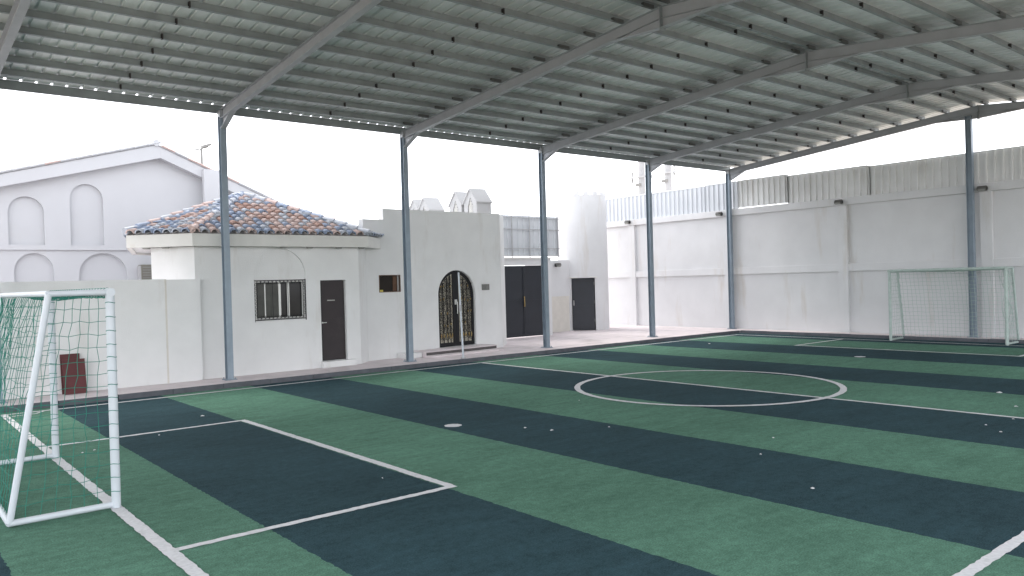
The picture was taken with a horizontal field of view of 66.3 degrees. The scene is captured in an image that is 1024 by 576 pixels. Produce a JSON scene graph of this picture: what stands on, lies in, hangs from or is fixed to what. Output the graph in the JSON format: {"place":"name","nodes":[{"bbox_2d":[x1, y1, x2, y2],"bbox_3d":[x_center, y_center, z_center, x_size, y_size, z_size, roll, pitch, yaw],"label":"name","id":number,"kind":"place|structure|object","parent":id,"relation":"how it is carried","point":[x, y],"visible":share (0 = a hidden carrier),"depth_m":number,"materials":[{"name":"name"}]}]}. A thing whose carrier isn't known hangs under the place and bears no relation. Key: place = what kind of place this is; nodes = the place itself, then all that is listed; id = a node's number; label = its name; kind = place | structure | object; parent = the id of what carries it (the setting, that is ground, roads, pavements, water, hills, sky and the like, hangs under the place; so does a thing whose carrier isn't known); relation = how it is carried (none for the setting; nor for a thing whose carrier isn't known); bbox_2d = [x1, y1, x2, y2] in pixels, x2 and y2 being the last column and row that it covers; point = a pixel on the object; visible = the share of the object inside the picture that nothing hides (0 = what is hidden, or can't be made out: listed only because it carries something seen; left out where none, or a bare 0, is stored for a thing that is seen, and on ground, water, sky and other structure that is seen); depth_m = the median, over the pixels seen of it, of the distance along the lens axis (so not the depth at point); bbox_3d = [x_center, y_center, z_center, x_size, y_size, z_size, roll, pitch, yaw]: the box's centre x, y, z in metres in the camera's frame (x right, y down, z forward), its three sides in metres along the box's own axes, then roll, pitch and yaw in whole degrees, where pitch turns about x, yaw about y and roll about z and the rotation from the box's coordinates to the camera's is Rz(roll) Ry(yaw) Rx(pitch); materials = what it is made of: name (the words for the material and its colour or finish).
{"place":"outdoors","nodes":[
{"label":"outdoors","id":0,"kind":"place"},
{"bbox_2d":[0,333,1023,575],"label":"turf pitch","id":1,"kind":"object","parent":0,"point":[581,488],"visible":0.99,"depth_m":8.41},
{"bbox_2d":[0,288,120,526],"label":"football goal","id":2,"kind":"object","parent":1,"relation":"on","point":[50,297],"visible":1,"depth_m":7.30,"materials":[{"name":"white metal"}]},
{"bbox_2d":[1,334,1023,575],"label":"pitch markings","id":3,"kind":"object","parent":1,"relation":"on","point":[177,557],"visible":0.98,"depth_m":8.18,"materials":[{"name":"white paint"}]},
{"bbox_2d":[887,266,1019,344],"bbox_3d":[12.230,0.466,21.836,0.923,2.060,3.089,-2,1,-40],"label":"football goal","id":4,"kind":"object","parent":1,"relation":"on","point":[1005,284],"visible":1,"depth_m":21.71,"materials":[{"name":"white metal"}]},
{"bbox_2d":[0,324,1023,406],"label":"walkway","id":5,"kind":"structure","parent":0,"point":[614,333],"depth_m":22.84,"materials":[{"name":"concrete"}]},
{"bbox_2d":[60,353,79,393],"bbox_3d":[-8.563,1.662,15.223,0.340,0.762,0.149,-2,1,-40],"label":"board","id":6,"kind":"object","parent":5,"relation":"on","point":[67,356],"visible":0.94,"depth_m":15.18,"materials":[{"name":"brown wood"}]},
{"bbox_2d":[62,358,86,394],"bbox_3d":[-8.460,1.710,15.171,0.390,0.663,0.178,-2,1,-40],"label":"board","id":7,"kind":"object","parent":5,"relation":"on","point":[72,373],"visible":0.98,"depth_m":15.16,"materials":[{"name":"brown wood"}]},
{"bbox_2d":[121,191,383,378],"bbox_3d":[-6.793,-0.211,19.993,6.458,4.516,5.497,-2,1,-40],"label":"gatehouse","id":8,"kind":"object","parent":5,"relation":"on","point":[299,300],"visible":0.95,"depth_m":18.12,"materials":[{"name":"paint"}]},
{"bbox_2d":[254,279,306,321],"bbox_3d":[-5.377,0.281,18.180,1.250,0.965,0.093,-2,1,-40],"label":"window","id":9,"kind":"structure","parent":8,"relation":"in","point":[274,299],"depth_m":18.18,"materials":[{"name":"metal"}]},
{"bbox_2d":[320,280,345,360],"bbox_3d":[-4.359,0.781,19.050,0.650,1.925,0.085,-2,1,-40],"label":"door","id":10,"kind":"structure","parent":8,"relation":"in","point":[332,292],"depth_m":19.05,"materials":[{"name":"metal"}]},
{"bbox_2d":[458,272,465,358],"bbox_3d":[-1.295,0.700,20.099,0.140,2.212,0.194,-2,1,-40],"label":"thin post","id":11,"kind":"object","parent":5,"relation":"on","point":[460,310],"visible":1,"depth_m":20.09,"materials":[{"name":"white metal"}]},
{"bbox_2d":[0,0,1023,403],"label":"sports canopy","id":12,"kind":"object","parent":5,"relation":"on","point":[738,86],"visible":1,"depth_m":15.97,"materials":[{"name":"grey metal"}]},
{"bbox_2d":[556,191,609,330],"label":"round tower","id":13,"kind":"structure","parent":5,"relation":"on","point":[582,227],"depth_m":29.86,"materials":[{"name":"white paint"}]},
{"bbox_2d":[572,278,595,329],"bbox_3d":[2.732,0.615,29.872,0.864,1.960,0.119,-2,0,5],"label":"door","id":14,"kind":"structure","parent":13,"relation":"in","point":[583,289],"depth_m":29.88,"materials":[{"name":"paint"}]},
{"bbox_2d":[0,78,1023,265],"label":"sky","id":15,"kind":"structure","parent":0,"point":[343,174],"materials":[{"name":"white"}]},
{"bbox_2d":[629,162,679,193],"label":"utility pole","id":16,"kind":"object","parent":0,"point":[667,180],"visible":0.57,"depth_m":40.86,"materials":[{"name":"white metal"}]},
{"bbox_3d":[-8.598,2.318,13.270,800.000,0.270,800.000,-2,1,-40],"label":"ground","id":17,"kind":"structure","parent":0,"visible":0},
{"bbox_2d":[0,279,202,398],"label":"boundary wall","id":18,"kind":"structure","parent":17,"relation":"on","point":[158,332],"depth_m":15.94,"materials":[{"name":"paint"}]},
{"bbox_2d":[0,139,279,281],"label":"gabled house","id":19,"kind":"structure","parent":17,"relation":"on","point":[68,219],"depth_m":21.84,"materials":[{"name":"white paint"}]},
{"bbox_2d":[137,265,151,279],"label":"wall unit","id":20,"kind":"structure","parent":19,"relation":"attached to","point":[144,272],"depth_m":22.43,"materials":[{"name":"white metal"}]},
{"bbox_2d":[194,143,211,163],"bbox_3d":[-13.328,-2.102,34.098,0.730,8.430,0.220,-2,1,-40],"label":"street lamp","id":21,"kind":"object","parent":17,"relation":"on","point":[201,151],"visible":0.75,"depth_m":33.99,"materials":[{"name":"grey metal"}]},
{"bbox_2d":[287,209,506,360],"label":"entrance building","id":22,"kind":"structure","parent":17,"relation":"on","point":[447,247],"depth_m":21.64,"materials":[{"name":"paint"}]},
{"bbox_2d":[409,199,421,209],"bbox_3d":[-3.167,-2.397,27.258,0.630,1.370,0.760,-2,1,-40],"label":"roof turret","id":23,"kind":"object","parent":22,"relation":"on","point":[414,204],"visible":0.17,"depth_m":27.09,"materials":[{"name":"white paint"}]},
{"bbox_2d":[418,197,444,210],"bbox_3d":[-2.765,-2.405,26.773,0.630,1.370,0.760,-2,1,-40],"label":"roof turret","id":24,"kind":"object","parent":22,"relation":"on","point":[430,204],"visible":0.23,"depth_m":26.61,"materials":[{"name":"white paint"}]},
{"bbox_2d":[438,272,456,342],"bbox_3d":[-1.823,0.549,21.987,0.634,1.970,0.074,-2,1,-44],"label":"door leaf","id":25,"kind":"structure","parent":22,"relation":"in","point":[447,296],"depth_m":22.02,"materials":[{"name":"metal"}]},
{"bbox_2d":[448,191,466,211],"bbox_3d":[-1.599,-2.425,25.363,0.630,1.370,0.760,-2,1,-40],"label":"roof turret","id":26,"kind":"object","parent":22,"relation":"on","point":[455,202],"visible":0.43,"depth_m":25.18,"materials":[{"name":"white paint"}]},
{"bbox_2d":[455,272,472,341],"bbox_3d":[-1.365,0.533,22.427,0.629,1.970,0.074,-2,1,-44],"label":"door leaf","id":27,"kind":"structure","parent":22,"relation":"in","point":[464,286],"depth_m":22.43,"materials":[{"name":"metal"}]},
{"bbox_2d":[462,188,491,212],"bbox_3d":[-1.089,-2.445,24.747,0.630,1.390,0.760,-2,1,-40],"label":"roof turret","id":28,"kind":"object","parent":22,"relation":"on","point":[475,200],"visible":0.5,"depth_m":24.56,"materials":[{"name":"white paint"}]},
{"bbox_2d":[0,330,1023,412],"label":"kerb","id":29,"kind":"structure","parent":17,"relation":"on","point":[232,385],"depth_m":19.33,"materials":[{"name":"grey concrete"}]},
{"bbox_2d":[504,257,579,334],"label":"gate wall","id":30,"kind":"structure","parent":17,"relation":"on","point":[559,298],"depth_m":29.46,"materials":[{"name":"white paint"}]},
{"bbox_2d":[505,266,542,337],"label":"vehicle gate","id":31,"kind":"structure","parent":30,"relation":"attached to","point":[523,293],"depth_m":27.00,"materials":[{"name":"metal"}]},
{"bbox_2d":[501,215,559,256],"bbox_3d":[0.514,-1.789,27.269,3.100,1.450,0.084,-2,1,-40],"label":"screen panel","id":32,"kind":"object","parent":30,"relation":"on","point":[521,235],"visible":0.66,"depth_m":27.31,"materials":[{"name":"white fabric"}]},
{"bbox_2d":[607,179,1023,337],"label":"end wall","id":33,"kind":"structure","parent":17,"relation":"on","point":[825,265],"depth_m":25.78,"materials":[{"name":"white paint"}]},
{"bbox_2d":[606,145,1023,221],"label":"metal screen","id":34,"kind":"object","parent":33,"relation":"on","point":[1001,164],"visible":0.8,"depth_m":25.78,"materials":[{"name":"grey metal"}]},
{"bbox_2d":[834,199,842,204],"bbox_3d":[10.521,-2.763,25.247,0.195,0.153,0.260,-2,1,-40],"label":"wall lamp","id":35,"kind":"object","parent":33,"relation":"attached to","point":[836,202],"visible":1,"depth_m":25.17,"materials":[{"name":"black metal"}]},
{"bbox_2d":[976,185,987,191],"bbox_3d":[13.199,-2.791,22.012,0.195,0.153,0.260,-2,1,-40],"label":"wall lamp","id":36,"kind":"object","parent":33,"relation":"attached to","point":[981,188],"visible":1,"depth_m":21.94,"materials":[{"name":"black metal"}]}
]}

